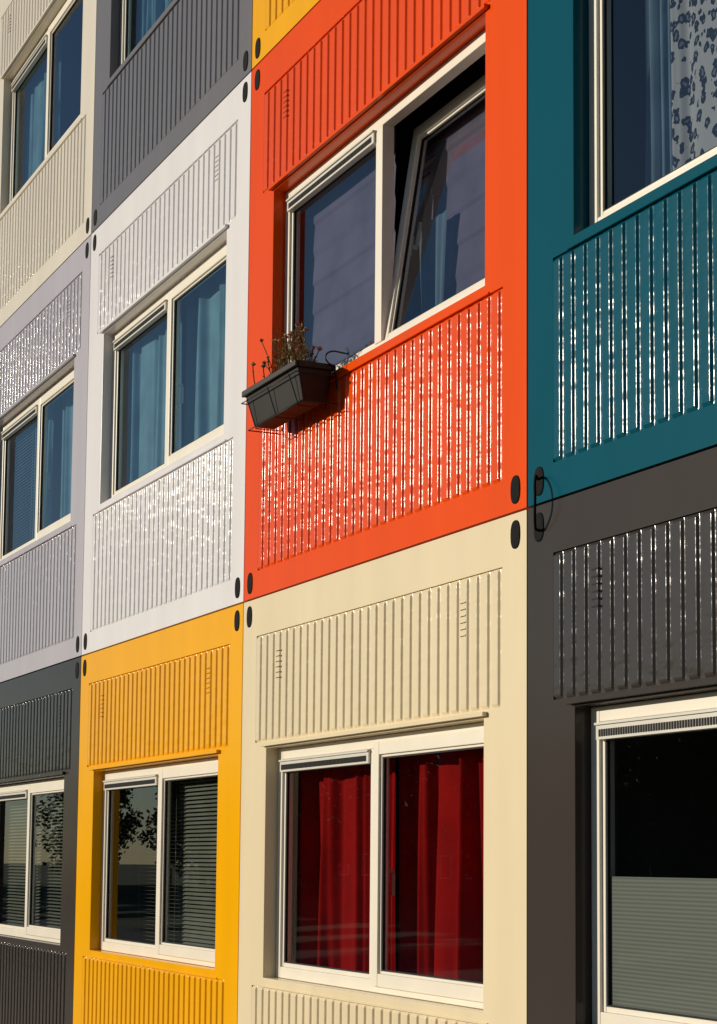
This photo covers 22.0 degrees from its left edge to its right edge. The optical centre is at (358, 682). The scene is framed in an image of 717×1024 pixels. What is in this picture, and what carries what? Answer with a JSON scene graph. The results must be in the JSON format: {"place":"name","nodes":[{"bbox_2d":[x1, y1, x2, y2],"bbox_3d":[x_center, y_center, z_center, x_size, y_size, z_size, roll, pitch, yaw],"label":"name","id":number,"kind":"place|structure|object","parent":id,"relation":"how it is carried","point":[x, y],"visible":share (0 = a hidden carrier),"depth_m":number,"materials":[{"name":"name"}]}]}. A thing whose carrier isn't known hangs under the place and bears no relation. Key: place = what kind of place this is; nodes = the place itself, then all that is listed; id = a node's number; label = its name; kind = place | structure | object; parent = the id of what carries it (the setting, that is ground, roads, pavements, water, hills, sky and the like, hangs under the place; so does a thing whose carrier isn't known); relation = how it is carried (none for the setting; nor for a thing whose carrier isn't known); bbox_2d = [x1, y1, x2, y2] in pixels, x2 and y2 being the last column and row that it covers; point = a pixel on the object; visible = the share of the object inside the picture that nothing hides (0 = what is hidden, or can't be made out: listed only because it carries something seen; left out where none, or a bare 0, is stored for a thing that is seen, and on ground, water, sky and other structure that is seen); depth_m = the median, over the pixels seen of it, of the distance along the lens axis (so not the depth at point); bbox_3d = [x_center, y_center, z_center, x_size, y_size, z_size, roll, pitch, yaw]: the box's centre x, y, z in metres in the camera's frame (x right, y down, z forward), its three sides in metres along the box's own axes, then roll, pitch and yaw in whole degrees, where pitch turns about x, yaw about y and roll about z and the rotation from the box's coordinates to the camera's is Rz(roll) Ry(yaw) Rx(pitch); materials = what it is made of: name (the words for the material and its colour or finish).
{"place":"outdoors","nodes":[
{"label":"outdoors","id":0,"kind":"place"},
{"bbox_3d":[2.136,2.768,10.673,6.080,0.297,17.535,3,-6,-25],"label":"concrete plinth","id":1,"kind":"object","parent":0,"visible":0},
{"bbox_2d":[0,657,80,1023],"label":"dark grey container","id":2,"kind":"object","parent":1,"relation":"on","point":[39,730],"visible":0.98,"depth_m":13.21,"materials":[{"name":"metal"}]},
{"bbox_2d":[0,795,42,925],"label":"venetian blind","id":3,"kind":"object","parent":2,"relation":"hanging from","point":[6,861],"visible":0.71,"depth_m":14.22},
{"bbox_2d":[0,777,63,942],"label":"window","id":4,"kind":"structure","parent":2,"relation":"in","point":[30,791],"depth_m":13.45,"materials":[{"name":"white plastic"}]},
{"bbox_2d":[0,236,90,682],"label":"light grey container","id":5,"kind":"object","parent":2,"relation":"on","point":[44,344],"visible":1,"depth_m":13.56,"materials":[{"name":"metal"}]},
{"bbox_2d":[10,420,35,549],"bbox_3d":[-2.644,-1.512,14.524,0.030,1.180,0.710,3,-6,-25],"label":"venetian blind","id":6,"kind":"object","parent":5,"relation":"attached to","point":[23,477],"visible":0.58,"depth_m":14.54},
{"bbox_2d":[0,369,73,560],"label":"window","id":7,"kind":"structure","parent":5,"relation":"in","point":[38,408],"depth_m":13.77,"materials":[{"name":"white plastic"}]},
{"bbox_2d":[32,401,54,538],"bbox_3d":[-2.404,-1.514,14.077,0.105,1.400,0.414,3,-6,-25],"label":"blue curtain","id":8,"kind":"object","parent":5,"relation":"hanging from","point":[48,518],"visible":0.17,"depth_m":13.93,"materials":[{"name":"fabric"}]},
{"bbox_2d":[0,0,96,327],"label":"off white container","id":9,"kind":"object","parent":5,"relation":"on","point":[46,233],"visible":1,"depth_m":14.14,"materials":[{"name":"metal"}]},
{"bbox_2d":[24,30,61,183],"bbox_3d":[-2.536,-4.366,14.724,0.098,1.400,0.914,3,-6,-25],"label":"blue curtain","id":10,"kind":"object","parent":9,"relation":"hanging from","point":[35,119],"visible":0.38,"depth_m":14.80,"materials":[{"name":"fabric"}]},
{"bbox_2d":[8,0,79,203],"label":"window","id":11,"kind":"structure","parent":9,"relation":"in","point":[48,42],"depth_m":14.10,"materials":[{"name":"white plastic"}]},
{"bbox_2d":[60,386,73,517],"bbox_3d":[-2.000,-1.591,13.248,0.096,1.400,0.962,3,-6,-25],"label":"blue curtain","id":12,"kind":"object","parent":5,"relation":"hanging from","point":[66,467],"visible":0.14,"depth_m":13.57,"materials":[{"name":"fabric"}]},
{"bbox_2d":[42,794,63,927],"bbox_3d":[-2.070,1.260,13.025,0.030,1.180,1.114,3,-6,-25],"label":"venetian blind","id":13,"kind":"object","parent":2,"relation":"attached to","point":[47,868],"visible":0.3,"depth_m":13.32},
{"bbox_2d":[73,603,243,1023],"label":"yellow container","id":14,"kind":"object","parent":1,"relation":"on","point":[160,711],"visible":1,"depth_m":11.03,"materials":[{"name":"metal"}]},
{"bbox_2d":[132,781,182,942],"bbox_3d":[-1.270,1.130,11.618,0.030,1.180,0.892,3,-6,-25],"label":"venetian blind","id":15,"kind":"object","parent":14,"relation":"hanging from","point":[138,904],"visible":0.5,"depth_m":11.71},
{"bbox_2d":[100,757,217,966],"bbox_3d":[-1.151,1.059,10.895,0.107,1.141,2.242,3,-6,-25],"label":"window","id":16,"kind":"structure","parent":14,"relation":"in","point":[162,776],"depth_m":10.86,"materials":[{"name":"white plastic"}]},
{"bbox_2d":[82,72,251,654],"bbox_3d":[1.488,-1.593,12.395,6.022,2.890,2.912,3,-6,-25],"label":"white container","id":17,"kind":"object","parent":14,"relation":"on","point":[164,545],"visible":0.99,"depth_m":11.03,"materials":[{"name":"metal"}]},
{"bbox_2d":[130,300,181,482],"bbox_3d":[-1.278,-1.737,11.686,0.058,1.400,0.952,3,-6,-26],"label":"blue curtain","id":18,"kind":"object","parent":17,"relation":"hanging from","point":[148,401],"visible":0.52,"depth_m":11.78,"materials":[{"name":"fabric"}]},
{"bbox_2d":[110,242,226,497],"bbox_3d":[-1.125,-1.828,11.177,0.107,1.141,2.242,3,-6,-25],"label":"window","id":19,"kind":"structure","parent":17,"relation":"in","point":[169,304],"depth_m":11.14,"materials":[{"name":"white plastic"}]},
{"bbox_2d":[92,0,252,232],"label":"grey container","id":20,"kind":"object","parent":17,"relation":"on","point":[172,80],"visible":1,"depth_m":11.48,"materials":[{"name":"metal"}]},
{"bbox_2d":[119,0,131,66],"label":"window","id":21,"kind":"structure","parent":20,"relation":"in","point":[126,5],"depth_m":12.38,"materials":[{"name":"white plastic"}]},
{"bbox_2d":[140,0,171,40],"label":"blue curtain","id":22,"kind":"object","parent":20,"relation":"hanging from","point":[151,11],"visible":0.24,"depth_m":12.23,"materials":[{"name":"fabric"}]},
{"bbox_2d":[184,265,225,445],"bbox_3d":[-0.796,-1.829,10.689,0.073,1.400,1.174,3,-6,-25],"label":"blue curtain","id":23,"kind":"object","parent":17,"relation":"hanging from","point":[205,349],"visible":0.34,"depth_m":10.93,"materials":[{"name":"fabric"}]},
{"bbox_2d":[176,778,217,947],"bbox_3d":[-0.829,1.014,10.384,0.030,1.180,1.103,3,-6,-25],"label":"venetian blind","id":24,"kind":"object","parent":14,"relation":"hanging from","point":[184,864],"visible":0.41,"depth_m":10.59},
{"bbox_2d":[238,510,527,1023],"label":"cream container","id":25,"kind":"object","parent":1,"relation":"on","point":[379,663],"visible":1,"depth_m":8.13,"materials":[{"name":"metal"}]},
{"bbox_2d":[293,758,395,971],"bbox_3d":[-0.066,0.911,8.845,0.115,1.400,1.134,3,-6,-25],"label":"red curtain","id":26,"kind":"object","parent":25,"relation":"hanging from","point":[331,914],"visible":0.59,"depth_m":8.96,"materials":[{"name":"fabric"}]},
{"bbox_2d":[276,722,483,1008],"bbox_3d":[0.097,0.813,8.264,0.107,1.141,2.242,3,-6,-25],"label":"window","id":27,"kind":"structure","parent":25,"relation":"in","point":[376,751],"depth_m":8.22,"materials":[{"name":"white plastic"}]},
{"bbox_2d":[244,0,532,600],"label":"orange container","id":28,"kind":"object","parent":25,"relation":"on","point":[417,435],"visible":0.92,"depth_m":8.45,"materials":[{"name":"metal"}]},
{"bbox_2d":[252,0,320,68],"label":"yellow container","id":29,"kind":"object","parent":28,"relation":"on","point":[275,22],"visible":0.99,"depth_m":9.70,"materials":[{"name":"metal"}]},
{"bbox_2d":[241,323,348,434],"bbox_3d":[-0.332,-1.488,8.979,0.301,0.420,0.702,3,-6,-25],"label":"flower box","id":30,"kind":"object","parent":28,"relation":"attached to","point":[286,391],"visible":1,"depth_m":8.81,"materials":[{"name":"plastic"}]},
{"bbox_2d":[299,126,395,364],"bbox_3d":[-0.066,-2.002,9.113,0.012,1.150,1.112,3,-6,-25],"label":"pleated blind","id":31,"kind":"object","parent":28,"relation":"attached to","point":[337,263],"visible":0.71,"depth_m":9.16,"materials":[{"name":"purple fabric"}]},
{"bbox_2d":[284,30,484,372],"bbox_3d":[0.186,-2.069,8.575,0.248,1.141,2.242,3,-6,-25],"label":"window","id":32,"kind":"structure","parent":28,"relation":"in","point":[390,280],"depth_m":8.53,"materials":[{"name":"white plastic"}]},
{"bbox_2d":[419,210,446,312],"bbox_3d":[0.338,-1.736,8.453,0.014,0.800,0.288,3,-6,-25],"label":"sheer curtain","id":33,"kind":"object","parent":28,"relation":"hanging from","point":[432,245],"visible":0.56,"depth_m":8.47,"materials":[{"name":"fabric"}]},
{"bbox_2d":[423,98,484,300],"bbox_3d":[0.560,-2.092,8.132,0.012,1.150,1.184,3,-6,-25],"label":"pleated blind","id":34,"kind":"object","parent":28,"relation":"attached to","point":[454,175],"visible":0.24,"depth_m":8.35,"materials":[{"name":"purple fabric"}]},
{"bbox_2d":[398,748,483,981],"bbox_3d":[0.456,0.808,7.736,0.119,1.400,1.234,3,-6,-25],"label":"red curtain","id":35,"kind":"object","parent":25,"relation":"hanging from","point":[441,838],"visible":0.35,"depth_m":7.94,"materials":[{"name":"fabric"}]},
{"bbox_2d":[528,447,716,1023],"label":"dark grey container","id":36,"kind":"object","parent":1,"relation":"on","point":[622,677],"visible":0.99,"depth_m":6.62,"materials":[{"name":"metal"}]},
{"bbox_2d":[528,0,716,506],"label":"teal container","id":37,"kind":"object","parent":36,"relation":"on","point":[622,320],"visible":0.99,"depth_m":6.76,"materials":[{"name":"metal"}]},
{"bbox_2d":[533,475,538,530],"bbox_3d":[0.665,-0.677,6.918,0.017,0.213,0.087,-1,-6,14],"label":"hanging cable","id":38,"kind":"object","parent":37,"relation":"hanging from","point":[536,477],"visible":1,"depth_m":6.89,"materials":[{"name":"black rubber"}]},
{"bbox_2d":[589,0,716,225],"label":"window","id":39,"kind":"structure","parent":37,"relation":"in","point":[600,84],"depth_m":6.85,"materials":[{"name":"white plastic"}]},
{"bbox_2d":[645,0,672,185],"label":"sheer curtain","id":40,"kind":"object","parent":37,"relation":"hanging from","point":[659,158],"visible":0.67,"depth_m":6.71,"materials":[{"name":"fabric"}]},
{"bbox_2d":[670,0,716,169],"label":"leopard print curtain","id":41,"kind":"object","parent":37,"relation":"hanging from","point":[694,69],"visible":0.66,"depth_m":6.52,"materials":[{"name":"fabric"}]},
{"bbox_2d":[591,691,716,1023],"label":"window","id":42,"kind":"structure","parent":36,"relation":"in","point":[693,713],"depth_m":6.54,"materials":[{"name":"white plastic"}]},
{"bbox_2d":[610,876,716,1018],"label":"pleated blind","id":43,"kind":"object","parent":36,"relation":"attached to","point":[663,944],"visible":1,"depth_m":6.24,"materials":[{"name":"grey fabric"}]}
]}

